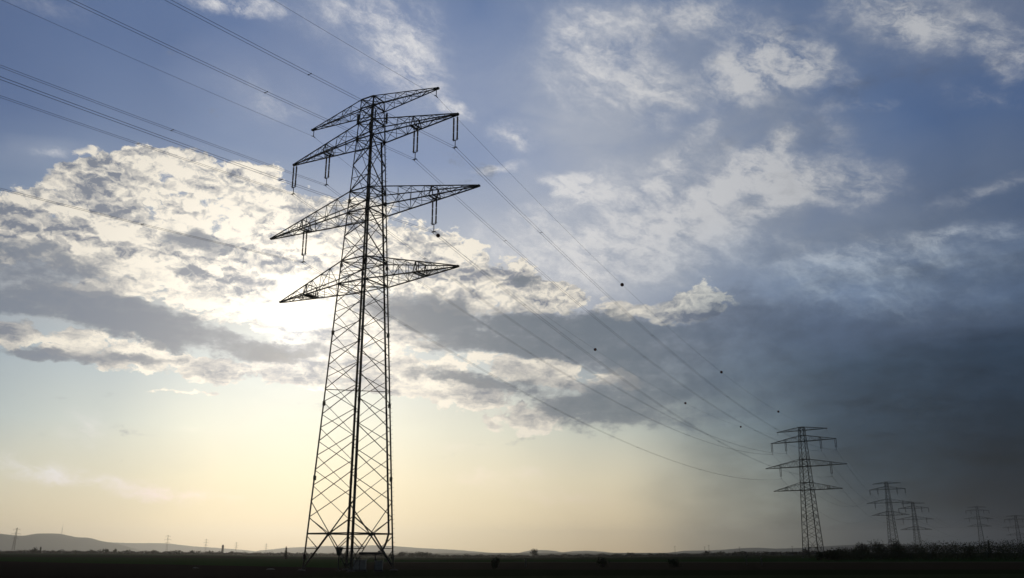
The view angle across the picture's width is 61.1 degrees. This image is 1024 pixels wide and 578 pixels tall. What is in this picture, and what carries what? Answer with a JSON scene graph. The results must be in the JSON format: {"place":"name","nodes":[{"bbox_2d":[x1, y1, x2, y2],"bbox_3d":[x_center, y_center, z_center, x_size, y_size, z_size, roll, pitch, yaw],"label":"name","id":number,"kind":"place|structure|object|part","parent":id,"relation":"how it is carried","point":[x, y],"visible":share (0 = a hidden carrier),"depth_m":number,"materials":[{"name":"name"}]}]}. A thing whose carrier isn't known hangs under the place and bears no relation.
{"place":"outdoors","nodes":[
{"label":"outdoors","id":0,"kind":"place"},
{"bbox_2d":[0,533,144,552],"bbox_3d":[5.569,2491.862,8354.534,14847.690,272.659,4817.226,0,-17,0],"label":"hills","id":1,"kind":"structure","parent":0,"point":[51,542],"depth_m":8072.70,"materials":[{"name":"grey"}]},
{"bbox_2d":[110,542,255,552],"bbox_3d":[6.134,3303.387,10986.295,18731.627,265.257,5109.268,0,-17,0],"label":"hills","id":2,"kind":"structure","parent":0,"point":[159,547],"depth_m":11455.04,"materials":[{"name":"grey"}]},
{"bbox_2d":[0,552,1023,577],"bbox_3d":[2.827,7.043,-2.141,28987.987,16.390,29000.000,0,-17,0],"label":"ground","id":3,"kind":"structure","parent":0,"point":[69,565],"depth_m":117.00,"materials":[{"name":"soil"}]},
{"bbox_2d":[11,528,19,550],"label":"pylon","id":4,"kind":"object","parent":3,"relation":"on","point":[14,538],"visible":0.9,"depth_m":1935.93,"materials":[{"name":"metal"}]},
{"bbox_2d":[0,549,365,556],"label":"treeline","id":5,"kind":"object","parent":3,"relation":"on","point":[175,552],"visible":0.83,"depth_m":1067.83,"materials":[{"name":"black plant"}]},
{"bbox_2d":[283,546,287,558],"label":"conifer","id":6,"kind":"object","parent":3,"relation":"on","point":[285,554],"visible":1,"depth_m":306.08,"materials":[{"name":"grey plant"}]},
{"bbox_2d":[335,547,343,570],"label":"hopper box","id":7,"kind":"object","parent":3,"relation":"on","point":[338,552],"visible":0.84,"depth_m":94.13,"materials":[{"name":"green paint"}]},
{"bbox_2d":[353,560,366,571],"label":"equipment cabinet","id":8,"kind":"object","parent":3,"relation":"on","point":[362,566],"visible":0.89,"depth_m":92.45,"materials":[{"name":"metal"}]},
{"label":"door","id":9,"kind":"part","parent":8,"relation":"part of","materials":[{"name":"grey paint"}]},
{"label":"door","id":10,"kind":"part","parent":8,"relation":"part of","materials":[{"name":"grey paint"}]},
{"bbox_2d":[359,552,384,571],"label":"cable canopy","id":11,"kind":"object","parent":3,"relation":"on","point":[375,553],"visible":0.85,"depth_m":92.06,"materials":[{"name":"black metal"}]},
{"bbox_2d":[270,87,479,571],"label":"lattice pylon","id":12,"kind":"object","parent":3,"relation":"on","point":[363,291],"visible":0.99,"depth_m":104.29,"materials":[{"name":"metal"}]},
{"bbox_2d":[7,2,964,518],"bbox_3d":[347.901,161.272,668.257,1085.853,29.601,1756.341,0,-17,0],"label":"earth wire","id":13,"kind":"object","parent":12,"relation":"hanging from","point":[365,178],"visible":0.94,"depth_m":122.21,"materials":[{"name":"metal"}]},
{"bbox_2d":[0,95,982,527],"bbox_3d":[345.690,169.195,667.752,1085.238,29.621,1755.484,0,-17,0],"label":"conductor bundle","id":14,"kind":"object","parent":12,"relation":"hanging from","point":[318,211],"visible":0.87,"depth_m":116.08,"materials":[{"name":"metal"}]},
{"bbox_2d":[1,188,990,536],"bbox_3d":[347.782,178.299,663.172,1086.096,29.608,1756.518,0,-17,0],"label":"conductor bundle","id":15,"kind":"object","parent":12,"relation":"hanging from","point":[327,278],"visible":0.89,"depth_m":111.11,"materials":[{"name":"metal"}]},
{"bbox_2d":[1,65,1006,527],"bbox_3d":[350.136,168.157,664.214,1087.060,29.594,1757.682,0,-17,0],"label":"conductor bundle","id":16,"kind":"object","parent":12,"relation":"hanging from","point":[375,223],"visible":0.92,"depth_m":109.84,"materials":[{"name":"metal"}]},
{"bbox_2d":[0,76,1014,528],"bbox_3d":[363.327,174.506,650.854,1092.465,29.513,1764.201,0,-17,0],"label":"conductor bundle","id":17,"kind":"object","parent":12,"relation":"hanging from","point":[366,210],"visible":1,"depth_m":84.19,"materials":[{"name":"metal"}]},
{"bbox_2d":[165,0,1020,527],"bbox_3d":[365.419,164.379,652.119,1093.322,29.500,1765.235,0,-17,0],"label":"conductor bundle","id":18,"kind":"object","parent":12,"relation":"hanging from","point":[477,168],"visible":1,"depth_m":101.11,"materials":[{"name":"metal"}]},
{"bbox_2d":[274,0,1022,516],"bbox_3d":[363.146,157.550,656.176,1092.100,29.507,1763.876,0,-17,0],"label":"earth wire","id":19,"kind":"object","parent":12,"relation":"hanging from","point":[564,228],"visible":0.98,"depth_m":134.56,"materials":[{"name":"metal"}]},
{"bbox_2d":[374,561,382,571],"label":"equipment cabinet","id":20,"kind":"object","parent":3,"relation":"on","point":[378,566],"visible":0.9,"depth_m":91.15,"materials":[{"name":"metal"}]},
{"bbox_2d":[397,551,407,557],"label":"tree","id":21,"kind":"object","parent":3,"relation":"on","point":[402,554],"visible":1,"depth_m":757.51,"materials":[{"name":"grey plant"}]},
{"bbox_2d":[491,557,499,568],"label":"bush","id":22,"kind":"object","parent":3,"relation":"on","point":[495,563],"visible":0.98,"depth_m":106.57,"materials":[{"name":"grey plant"}]},
{"bbox_2d":[335,548,834,557],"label":"treeline","id":23,"kind":"object","parent":3,"relation":"on","point":[736,553],"visible":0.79,"depth_m":965.68,"materials":[{"name":"black plant"}]},
{"bbox_2d":[596,557,609,566],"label":"bush","id":24,"kind":"object","parent":3,"relation":"on","point":[601,561],"visible":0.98,"depth_m":118.00,"materials":[{"name":"grey plant"}]},
{"bbox_2d":[668,559,682,566],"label":"bush","id":25,"kind":"object","parent":3,"relation":"on","point":[673,562],"visible":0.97,"depth_m":118.92,"materials":[{"name":"grey plant"}]},
{"bbox_2d":[766,427,846,557],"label":"lattice pylon","id":26,"kind":"object","parent":3,"relation":"on","point":[800,465],"visible":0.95,"depth_m":345.95,"materials":[{"name":"metal"}]},
{"bbox_2d":[822,550,834,559],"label":"bush","id":27,"kind":"object","parent":3,"relation":"on","point":[827,555],"visible":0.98,"depth_m":225.36,"materials":[{"name":"grey plant"}]},
{"bbox_2d":[855,543,866,551],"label":"tree","id":28,"kind":"object","parent":3,"relation":"on","point":[861,545],"visible":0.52,"depth_m":500.35,"materials":[{"name":"grey plant"}]},
{"bbox_2d":[867,539,882,551],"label":"tree","id":29,"kind":"object","parent":3,"relation":"on","point":[875,543],"visible":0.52,"depth_m":498.18,"materials":[{"name":"grey plant"}]},
{"bbox_2d":[867,482,909,547],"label":"lattice pylon","id":30,"kind":"object","parent":3,"relation":"on","point":[888,490],"visible":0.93,"depth_m":663.06,"materials":[{"name":"metal"}]},
{"bbox_2d":[887,539,903,547],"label":"tree","id":31,"kind":"object","parent":3,"relation":"on","point":[895,543],"visible":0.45,"depth_m":494.63,"materials":[{"name":"grey plant"}]},
{"bbox_2d":[897,502,931,549],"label":"lattice pylon","id":32,"kind":"object","parent":3,"relation":"on","point":[913,519],"visible":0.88,"depth_m":806.41,"materials":[{"name":"metal"}]},
{"bbox_2d":[825,538,1023,559],"bbox_3d":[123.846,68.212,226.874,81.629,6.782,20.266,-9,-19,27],"label":"thicket","id":33,"kind":"object","parent":3,"relation":"on","point":[899,551],"visible":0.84,"depth_m":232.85,"materials":[{"name":"black plant"}]},
{"bbox_2d":[965,506,992,552],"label":"lattice pylon","id":34,"kind":"object","parent":3,"relation":"on","point":[979,524],"visible":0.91,"depth_m":1108.54,"materials":[{"name":"metal"}]},
{"bbox_2d":[67,0,1019,527],"bbox_3d":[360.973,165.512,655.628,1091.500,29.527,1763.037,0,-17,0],"label":"conductor bundle","id":35,"kind":"object","parent":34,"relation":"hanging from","point":[391,150],"visible":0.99,"depth_m":97.18,"materials":[{"name":"metal"}]},
{"bbox_2d":[1004,515,1023,552],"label":"lattice pylon","id":36,"kind":"object","parent":3,"relation":"on","point":[1015,526],"visible":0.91,"depth_m":1124.91,"materials":[{"name":"metal"}]},
{"bbox_2d":[0,0,1023,552],"label":"sky","id":37,"kind":"structure","parent":0,"point":[823,200],"materials":[{"name":"blue"}]},
{"bbox_2d":[254,544,1023,552],"bbox_3d":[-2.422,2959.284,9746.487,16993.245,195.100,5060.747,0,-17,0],"label":"hills","id":38,"kind":"structure","parent":0,"point":[368,548],"depth_m":10491.86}
]}

